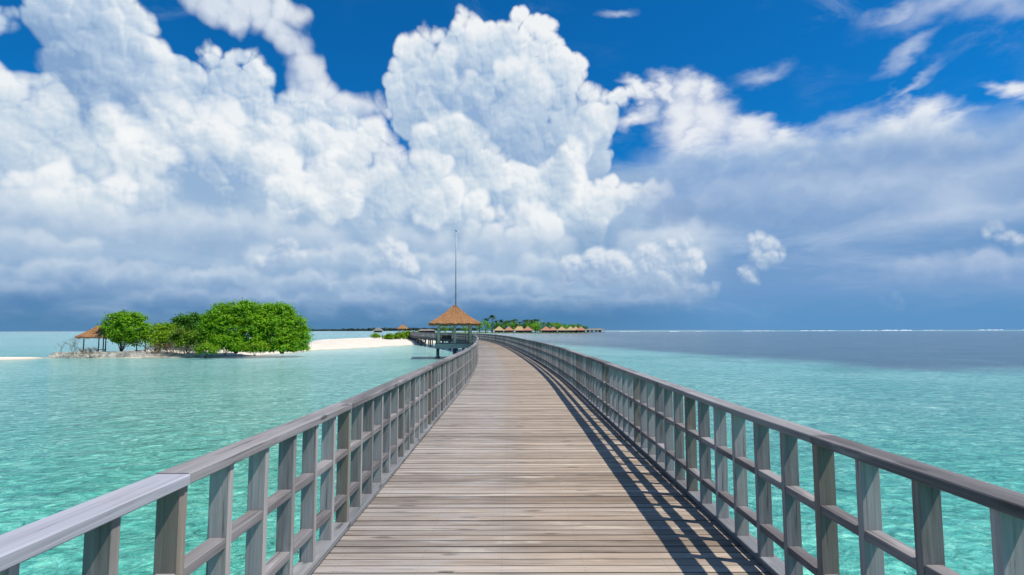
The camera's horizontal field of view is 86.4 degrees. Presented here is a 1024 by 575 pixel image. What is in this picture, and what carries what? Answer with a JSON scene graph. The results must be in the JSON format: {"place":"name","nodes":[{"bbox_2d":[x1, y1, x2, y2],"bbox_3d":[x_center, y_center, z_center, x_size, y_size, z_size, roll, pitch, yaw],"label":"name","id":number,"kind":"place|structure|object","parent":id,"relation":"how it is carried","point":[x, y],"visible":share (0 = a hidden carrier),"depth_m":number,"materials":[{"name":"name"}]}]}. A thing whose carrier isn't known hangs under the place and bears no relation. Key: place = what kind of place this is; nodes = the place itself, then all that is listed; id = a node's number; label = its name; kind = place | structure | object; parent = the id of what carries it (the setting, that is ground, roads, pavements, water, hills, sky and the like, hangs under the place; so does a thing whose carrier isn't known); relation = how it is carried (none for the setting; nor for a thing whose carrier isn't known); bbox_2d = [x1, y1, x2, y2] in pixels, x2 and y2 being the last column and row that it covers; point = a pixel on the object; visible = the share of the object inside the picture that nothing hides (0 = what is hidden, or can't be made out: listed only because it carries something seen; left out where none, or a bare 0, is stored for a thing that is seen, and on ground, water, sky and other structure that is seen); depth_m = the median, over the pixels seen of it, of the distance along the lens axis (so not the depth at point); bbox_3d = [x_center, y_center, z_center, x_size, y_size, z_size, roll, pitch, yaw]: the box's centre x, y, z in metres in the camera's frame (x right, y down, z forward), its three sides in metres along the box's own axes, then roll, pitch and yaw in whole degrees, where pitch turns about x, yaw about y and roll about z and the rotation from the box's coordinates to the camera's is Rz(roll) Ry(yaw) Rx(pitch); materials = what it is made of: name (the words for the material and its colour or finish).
{"place":"outdoors","nodes":[
{"label":"outdoors","id":0,"kind":"place"},
{"bbox_2d":[44,337,435,357],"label":"sand island","id":1,"kind":"structure","parent":0,"point":[336,344],"depth_m":109.60,"materials":[{"name":"white sand"}]},
{"bbox_2d":[77,347,102,353],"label":"brush pile","id":2,"kind":"object","parent":1,"relation":"on","point":[90,350],"visible":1,"depth_m":69.56,"materials":[{"name":"grey plant"}]},
{"bbox_2d":[74,325,110,351],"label":"shelter","id":3,"kind":"object","parent":1,"relation":"on","point":[95,332],"visible":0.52,"depth_m":73.95,"materials":[{"name":"brown wicker"}]},
{"bbox_2d":[96,308,152,351],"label":"round tree","id":4,"kind":"object","parent":1,"relation":"on","point":[129,328],"visible":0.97,"depth_m":73.85,"materials":[{"name":"green plant"}]},
{"bbox_2d":[46,351,216,357],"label":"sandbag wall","id":5,"kind":"structure","parent":1,"relation":"on","point":[98,354],"depth_m":70.50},
{"bbox_2d":[58,337,81,353],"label":"dead bush","id":6,"kind":"object","parent":5,"relation":"on","point":[71,345],"visible":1,"depth_m":69.37,"materials":[{"name":"grey plant"}]},
{"bbox_2d":[134,338,146,351],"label":"timber frame","id":7,"kind":"object","parent":1,"relation":"on","point":[136,350],"visible":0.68,"depth_m":73.53,"materials":[{"name":"grey wood"}]},
{"bbox_2d":[142,341,178,353],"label":"dry brush","id":8,"kind":"object","parent":1,"relation":"on","point":[158,350],"visible":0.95,"depth_m":69.72,"materials":[{"name":"grey plant"}]},
{"bbox_2d":[143,321,179,350],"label":"shrub","id":9,"kind":"object","parent":1,"relation":"on","point":[160,334],"visible":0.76,"depth_m":72.30,"materials":[{"name":"green plant"}]},
{"bbox_2d":[165,340,199,353],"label":"dry brush","id":10,"kind":"object","parent":1,"relation":"on","point":[181,348],"visible":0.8,"depth_m":69.35,"materials":[{"name":"grey plant"}]},
{"bbox_2d":[170,311,205,331],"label":"tree","id":11,"kind":"object","parent":1,"relation":"on","point":[185,321],"visible":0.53,"depth_m":78.05,"materials":[{"name":"green plant"}]},
{"bbox_2d":[167,326,210,353],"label":"shrub","id":12,"kind":"object","parent":1,"relation":"on","point":[180,337],"visible":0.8,"depth_m":70.81,"materials":[{"name":"green plant"}]},
{"bbox_2d":[191,341,222,357],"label":"shrub","id":13,"kind":"object","parent":1,"relation":"on","point":[204,348],"visible":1,"depth_m":66.81,"materials":[{"name":"green plant"}]},
{"bbox_2d":[207,333,245,354],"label":"shrub","id":14,"kind":"object","parent":1,"relation":"on","point":[226,341],"visible":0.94,"depth_m":69.01,"materials":[{"name":"green plant"}]},
{"bbox_2d":[188,298,276,353],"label":"broad tree","id":15,"kind":"object","parent":1,"relation":"on","point":[239,321],"visible":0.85,"depth_m":71.09,"materials":[{"name":"green plant"}]},
{"bbox_2d":[242,341,270,355],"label":"shrub","id":16,"kind":"object","parent":1,"relation":"on","point":[260,346],"visible":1,"depth_m":68.81,"materials":[{"name":"green plant"}]},
{"bbox_2d":[251,301,313,353],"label":"domed tree","id":17,"kind":"object","parent":1,"relation":"on","point":[291,333],"visible":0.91,"depth_m":71.89,"materials":[{"name":"green plant"}]},
{"bbox_2d":[369,333,381,337],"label":"beach shrub","id":18,"kind":"object","parent":1,"relation":"on","point":[375,335],"visible":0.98,"depth_m":174.97,"materials":[{"name":"green plant"}]},
{"bbox_2d":[381,333,394,339],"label":"beach shrub","id":19,"kind":"object","parent":1,"relation":"on","point":[389,336],"visible":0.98,"depth_m":158.92,"materials":[{"name":"green plant"}]},
{"bbox_2d":[392,332,406,338],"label":"beach shrub","id":20,"kind":"object","parent":1,"relation":"on","point":[399,335],"visible":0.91,"depth_m":160.50,"materials":[{"name":"green plant"}]},
{"bbox_2d":[402,330,411,338],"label":"beach shrub","id":21,"kind":"object","parent":1,"relation":"on","point":[407,332],"visible":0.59,"depth_m":161.84,"materials":[{"name":"green plant"}]},
{"bbox_2d":[417,329,435,332],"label":"jetty hall","id":22,"kind":"structure","parent":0,"point":[427,330],"depth_m":310.00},
{"bbox_2d":[0,329,1023,574],"bbox_3d":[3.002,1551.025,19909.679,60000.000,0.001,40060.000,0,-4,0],"label":"water","id":23,"kind":"structure","parent":0,"point":[76,431],"depth_m":24.87,"materials":[{"name":"teal liquid"}]},
{"bbox_2d":[0,357,41,359],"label":"sand spit","id":24,"kind":"structure","parent":23,"relation":"in","point":[13,358],"depth_m":66.94,"materials":[{"name":"white sand"}]},
{"bbox_2d":[372,327,383,332],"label":"water hut","id":25,"kind":"object","parent":23,"relation":"in","point":[377,329],"visible":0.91,"depth_m":694.64,"materials":[{"name":"grey wood"}]},
{"bbox_2d":[310,327,476,330],"bbox_3d":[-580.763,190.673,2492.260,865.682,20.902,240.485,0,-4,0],"label":"treeline","id":26,"kind":"object","parent":23,"relation":"on","point":[395,329],"visible":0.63,"depth_m":2393.42,"materials":[{"name":"green plant"}]},
{"bbox_2d":[396,324,408,330],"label":"pavilion","id":27,"kind":"structure","parent":23,"relation":"in","point":[402,326],"depth_m":282.28,"materials":[{"name":"brown wicker"}]},
{"bbox_2d":[428,305,480,358],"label":"pavilion","id":28,"kind":"structure","parent":23,"relation":"in","point":[454,316],"depth_m":66.12,"materials":[{"name":"brown wicker"}]},
{"bbox_2d":[441,335,450,339],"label":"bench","id":29,"kind":"object","parent":28,"relation":"in","point":[444,337],"visible":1,"depth_m":69.16,"materials":[{"name":"grey wood"}]},
{"bbox_2d":[455,230,456,304],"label":"mast","id":30,"kind":"object","parent":28,"relation":"on","point":[455,277],"visible":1,"depth_m":68.86,"materials":[{"name":"metal"}]},
{"bbox_2d":[493,326,504,332],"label":"overwater villa","id":31,"kind":"object","parent":23,"relation":"in","point":[498,329],"visible":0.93,"depth_m":593.83,"materials":[{"name":"brown wood"}]},
{"bbox_2d":[504,327,513,332],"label":"overwater villa","id":32,"kind":"object","parent":23,"relation":"in","point":[509,330],"visible":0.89,"depth_m":598.12,"materials":[{"name":"brown wood"}]},
{"bbox_2d":[514,326,523,332],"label":"overwater villa","id":33,"kind":"object","parent":23,"relation":"in","point":[519,329],"visible":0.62,"depth_m":602.86,"materials":[{"name":"brown wood"}]},
{"bbox_2d":[522,326,533,332],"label":"overwater villa","id":34,"kind":"object","parent":23,"relation":"in","point":[527,329],"visible":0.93,"depth_m":594.01,"materials":[{"name":"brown wood"}]},
{"bbox_2d":[311,336,771,574],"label":"boardwalk","id":35,"kind":"structure","parent":23,"relation":"in","point":[515,462],"depth_m":5.05,"materials":[{"name":"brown wood"}]},
{"bbox_2d":[0,332,478,574],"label":"railing","id":36,"kind":"object","parent":35,"relation":"on","point":[383,430],"visible":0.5,"depth_m":3.29,"materials":[{"name":"grey wood"}]},
{"bbox_2d":[413,331,1023,574],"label":"railing","id":37,"kind":"object","parent":35,"relation":"on","point":[628,403],"visible":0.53,"depth_m":3.59,"materials":[{"name":"grey wood"}]},
{"bbox_2d":[540,326,551,332],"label":"overwater villa","id":38,"kind":"object","parent":23,"relation":"in","point":[545,329],"visible":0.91,"depth_m":598.63,"materials":[{"name":"brown wood"}]},
{"bbox_2d":[556,327,566,332],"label":"overwater villa","id":39,"kind":"object","parent":23,"relation":"in","point":[561,329],"visible":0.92,"depth_m":594.90,"materials":[{"name":"brown wood"}]},
{"bbox_2d":[566,326,575,332],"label":"overwater villa","id":40,"kind":"object","parent":23,"relation":"in","point":[570,329],"visible":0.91,"depth_m":594.90,"materials":[{"name":"brown wood"}]},
{"bbox_2d":[576,327,586,332],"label":"overwater villa","id":41,"kind":"object","parent":23,"relation":"in","point":[580,329],"visible":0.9,"depth_m":595.00,"materials":[{"name":"brown wood"}]},
{"bbox_2d":[586,328,604,332],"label":"long hall","id":42,"kind":"structure","parent":23,"relation":"in","point":[595,329],"depth_m":635.43,"materials":[{"name":"white paint"}]},
{"bbox_2d":[0,0,1023,330],"label":"sky","id":43,"kind":"structure","parent":0,"point":[604,164],"materials":[{"name":"blue"}]},
{"bbox_2d":[435,332,592,332],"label":"village island","id":44,"kind":"structure","parent":0,"point":[514,332],"depth_m":625.36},
{"bbox_2d":[476,320,490,332],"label":"broadleaf tree","id":45,"kind":"object","parent":44,"relation":"on","point":[486,324],"visible":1,"depth_m":612.81,"materials":[{"name":"green plant"}]},
{"bbox_2d":[488,315,496,331],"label":"palm tree","id":46,"kind":"object","parent":44,"relation":"on","point":[491,316],"visible":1,"depth_m":626.39,"materials":[{"name":"green plant"}]},
{"bbox_2d":[503,321,514,329],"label":"broadleaf tree","id":47,"kind":"object","parent":44,"relation":"on","point":[510,325],"visible":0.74,"depth_m":631.60,"materials":[{"name":"green plant"}]},
{"bbox_2d":[532,323,540,332],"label":"broadleaf tree","id":48,"kind":"object","parent":44,"relation":"on","point":[536,327],"visible":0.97,"depth_m":609.80,"materials":[{"name":"green plant"}]}
]}

